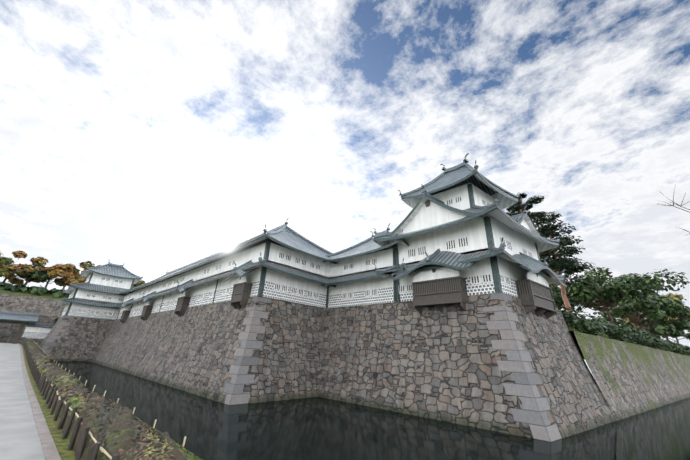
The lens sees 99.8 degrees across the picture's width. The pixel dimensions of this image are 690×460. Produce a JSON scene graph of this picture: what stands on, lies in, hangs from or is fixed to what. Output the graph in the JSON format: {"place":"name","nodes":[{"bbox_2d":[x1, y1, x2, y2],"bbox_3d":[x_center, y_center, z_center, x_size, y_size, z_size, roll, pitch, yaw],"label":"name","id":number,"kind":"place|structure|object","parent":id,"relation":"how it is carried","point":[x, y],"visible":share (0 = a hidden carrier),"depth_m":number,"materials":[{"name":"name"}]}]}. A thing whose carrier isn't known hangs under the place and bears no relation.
{"place":"outdoors","nodes":[
{"label":"outdoors","id":0,"kind":"place"},
{"bbox_2d":[0,311,41,343],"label":"gate","id":1,"kind":"structure","parent":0,"point":[23,319],"depth_m":59.62,"materials":[{"name":"tile"}]},
{"bbox_2d":[0,344,44,459],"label":"paved path","id":2,"kind":"structure","parent":0,"point":[19,438],"depth_m":10.24,"materials":[{"name":"grey concrete"}]},
{"bbox_2d":[0,286,67,299],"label":"honmaru hill ground","id":3,"kind":"structure","parent":0,"point":[25,293],"depth_m":91.11,"materials":[{"name":"green plant"}]},
{"bbox_2d":[0,256,13,276],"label":"hill tree","id":4,"kind":"object","parent":3,"relation":"on","point":[4,272],"visible":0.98,"depth_m":90.38,"materials":[{"name":"green plant"}]},
{"bbox_2d":[0,250,48,282],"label":"hill tree","id":5,"kind":"object","parent":3,"relation":"on","point":[21,254],"visible":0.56,"depth_m":98.50,"materials":[{"name":"orange plant"}]},
{"bbox_2d":[3,266,46,285],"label":"hill tree","id":6,"kind":"object","parent":3,"relation":"on","point":[20,272],"visible":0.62,"depth_m":97.78,"materials":[{"name":"brown plant"}]},
{"bbox_2d":[0,282,69,297],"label":"hill shrubs","id":7,"kind":"object","parent":3,"relation":"on","point":[41,291],"visible":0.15,"depth_m":91.95,"materials":[{"name":"green plant"}]},
{"bbox_2d":[23,263,63,287],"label":"hill tree","id":8,"kind":"object","parent":3,"relation":"on","point":[34,275],"visible":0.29,"depth_m":99.52,"materials":[{"name":"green plant"}]},
{"bbox_2d":[44,264,85,289],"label":"hill tree","id":9,"kind":"object","parent":3,"relation":"on","point":[56,270],"visible":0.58,"depth_m":99.43,"materials":[{"name":"orange plant"}]},
{"bbox_2d":[63,261,100,282],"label":"hill tree","id":10,"kind":"object","parent":3,"relation":"on","point":[73,268],"visible":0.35,"depth_m":103.84,"materials":[{"name":"orange plant"}]},
{"bbox_2d":[136,280,147,286],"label":"hill tree","id":11,"kind":"object","parent":3,"relation":"on","point":[140,282],"visible":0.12,"depth_m":114.65,"materials":[{"name":"orange plant"}]},
{"bbox_2d":[55,311,583,356],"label":"castle terrace ground","id":12,"kind":"structure","parent":0,"point":[561,311],"depth_m":56.93,"materials":[{"name":"green plant"}]},
{"bbox_2d":[506,193,584,258],"bbox_3d":[24.975,3.112,38.143,9.229,17.886,9.854,11,-24,-19],"label":"tall pine tree","id":13,"kind":"object","parent":12,"relation":"on","point":[547,231],"visible":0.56,"depth_m":37.59,"materials":[{"name":"green plant"}]},
{"bbox_2d":[549,269,576,309],"bbox_3d":[35.285,11.670,48.636,8.576,11.188,8.571,-8,-25,23],"label":"pine tree","id":14,"kind":"object","parent":12,"relation":"on","point":[565,287],"visible":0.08,"depth_m":47.72,"materials":[{"name":"green plant"}]},
{"bbox_2d":[539,225,595,313],"bbox_3d":[29.119,5.622,39.501,6.669,14.597,10.090,-8,-25,24],"label":"tall pine tree","id":15,"kind":"object","parent":12,"relation":"on","point":[567,265],"visible":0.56,"depth_m":38.24,"materials":[{"name":"green plant"}]},
{"bbox_2d":[0,0,689,364],"label":"sky","id":16,"kind":"structure","parent":0,"point":[152,138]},
{"bbox_2d":[53,361,689,459],"bbox_3d":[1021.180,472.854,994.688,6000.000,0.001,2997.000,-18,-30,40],"label":"moat water","id":17,"kind":"structure","parent":0,"point":[317,428],"depth_m":15.37,"materials":[{"name":"grey liquid"}]},
{"bbox_2d":[38,292,617,441],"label":"stone base wall","id":18,"kind":"structure","parent":17,"relation":"in","point":[502,362],"depth_m":23.41,"materials":[{"name":"grey stone"}]},
{"bbox_2d":[58,259,143,319],"bbox_3d":[-54.212,13.453,66.146,12.147,13.279,13.767,-18,-30,40],"label":"castle turret","id":19,"kind":"object","parent":18,"relation":"on","point":[96,294],"visible":0.79,"depth_m":62.10,"materials":[{"name":"white paint"}]},
{"bbox_2d":[114,218,339,322],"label":"castle building","id":20,"kind":"structure","parent":18,"relation":"on","point":[284,262],"depth_m":31.75,"materials":[{"name":"white paint"}]},
{"bbox_2d":[321,224,409,307],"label":"castle building","id":21,"kind":"structure","parent":18,"relation":"on","point":[355,279],"depth_m":29.72,"materials":[{"name":"white paint"}]},
{"bbox_2d":[370,153,566,318],"bbox_3d":[11.481,-0.033,28.413,13.865,17.033,12.173,-18,-30,40],"label":"castle turret","id":22,"kind":"object","parent":18,"relation":"on","point":[463,237],"visible":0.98,"depth_m":23.95,"materials":[{"name":"white paint"}]},
{"bbox_2d":[510,205,540,240],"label":"gable","id":23,"kind":"structure","parent":22,"relation":"attached to","point":[523,219],"depth_m":25.53,"materials":[{"name":"white paint"}]},
{"bbox_2d":[574,331,689,419],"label":"stone wall","id":24,"kind":"structure","parent":17,"relation":"in","point":[631,379],"depth_m":29.83,"materials":[{"name":"stone"}]},
{"bbox_2d":[567,323,673,358],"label":"bank ground","id":25,"kind":"structure","parent":0,"point":[571,330],"depth_m":38.80,"materials":[{"name":"green plant"}]},
{"bbox_2d":[549,266,689,323],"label":"green maple","id":26,"kind":"object","parent":25,"relation":"on","point":[589,288],"visible":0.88,"depth_m":40.49,"materials":[{"name":"green plant"}]},
{"bbox_2d":[561,307,689,355],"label":"bank shrubs","id":27,"kind":"object","parent":25,"relation":"on","point":[594,325],"visible":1,"depth_m":33.76,"materials":[{"name":"green plant"}]},
{"bbox_2d":[580,291,689,328],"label":"broadleaf tree","id":28,"kind":"object","parent":25,"relation":"on","point":[660,309],"visible":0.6,"depth_m":49.78,"materials":[{"name":"green plant"}]},
{"bbox_2d":[620,293,689,335],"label":"broadleaf tree","id":29,"kind":"object","parent":25,"relation":"on","point":[627,322],"visible":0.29,"depth_m":62.61,"materials":[{"name":"green plant"}]},
{"bbox_2d":[622,304,689,340],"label":"broadleaf tree","id":30,"kind":"object","parent":25,"relation":"on","point":[670,329],"visible":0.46,"depth_m":74.29,"materials":[{"name":"green plant"}]},
{"bbox_2d":[653,319,689,342],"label":"broadleaf tree","id":31,"kind":"object","parent":25,"relation":"on","point":[687,335],"visible":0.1,"depth_m":94.05,"materials":[{"name":"green plant"}]},
{"bbox_2d":[657,189,689,234],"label":"bare tree","id":32,"kind":"object","parent":25,"relation":"on","point":[677,207],"visible":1,"depth_m":29.11,"materials":[{"name":"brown plant"}]},
{"bbox_3d":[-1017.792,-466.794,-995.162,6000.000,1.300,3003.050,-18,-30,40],"label":"ground surface","id":33,"kind":"structure","parent":0,"visible":0},
{"bbox_2d":[0,343,18,344],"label":"bridge approach paving","id":34,"kind":"structure","parent":33,"relation":"on","point":[8,344],"depth_m":55.78,"materials":[{"name":"grey concrete"}]},
{"bbox_2d":[0,315,58,342],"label":"stone wall","id":35,"kind":"structure","parent":33,"relation":"on","point":[8,332],"depth_m":66.95,"materials":[{"name":"grey stone"}]},
{"bbox_2d":[19,338,43,344],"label":"stone gate plinth","id":36,"kind":"structure","parent":33,"relation":"on","point":[38,341],"depth_m":60.55,"materials":[{"name":"grey stone"}]},
{"bbox_2d":[22,322,54,338],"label":"gate side wall","id":37,"kind":"structure","parent":36,"relation":"on","point":[36,330],"depth_m":61.55,"materials":[{"name":"white paint"}]},
{"bbox_2d":[0,293,63,316],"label":"stone wall","id":38,"kind":"structure","parent":33,"relation":"on","point":[25,304],"depth_m":88.91,"materials":[{"name":"grey stone"}]},
{"bbox_2d":[19,344,60,459],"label":"path kerb","id":39,"kind":"structure","parent":33,"relation":"on","point":[50,450],"depth_m":9.29,"materials":[{"name":"stone"}]},
{"bbox_2d":[22,345,75,459],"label":"moss strip","id":40,"kind":"object","parent":33,"relation":"on","point":[62,445],"depth_m":9.30,"materials":[{"name":"green plant"}]},
{"bbox_2d":[23,341,118,459],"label":"fence","id":41,"kind":"object","parent":33,"relation":"on","point":[34,369],"visible":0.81,"depth_m":9.02,"materials":[{"name":"brown wood"}]},
{"bbox_2d":[33,341,185,448],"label":"wooden stakes","id":42,"kind":"object","parent":33,"relation":"on","point":[117,400],"visible":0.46,"depth_m":9.72,"materials":[{"name":"beige wood"}]},
{"bbox_2d":[26,340,201,459],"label":"grassy bank","id":43,"kind":"structure","parent":33,"relation":"on","point":[122,433],"depth_m":6.85,"materials":[{"name":"green plant"}]}
]}

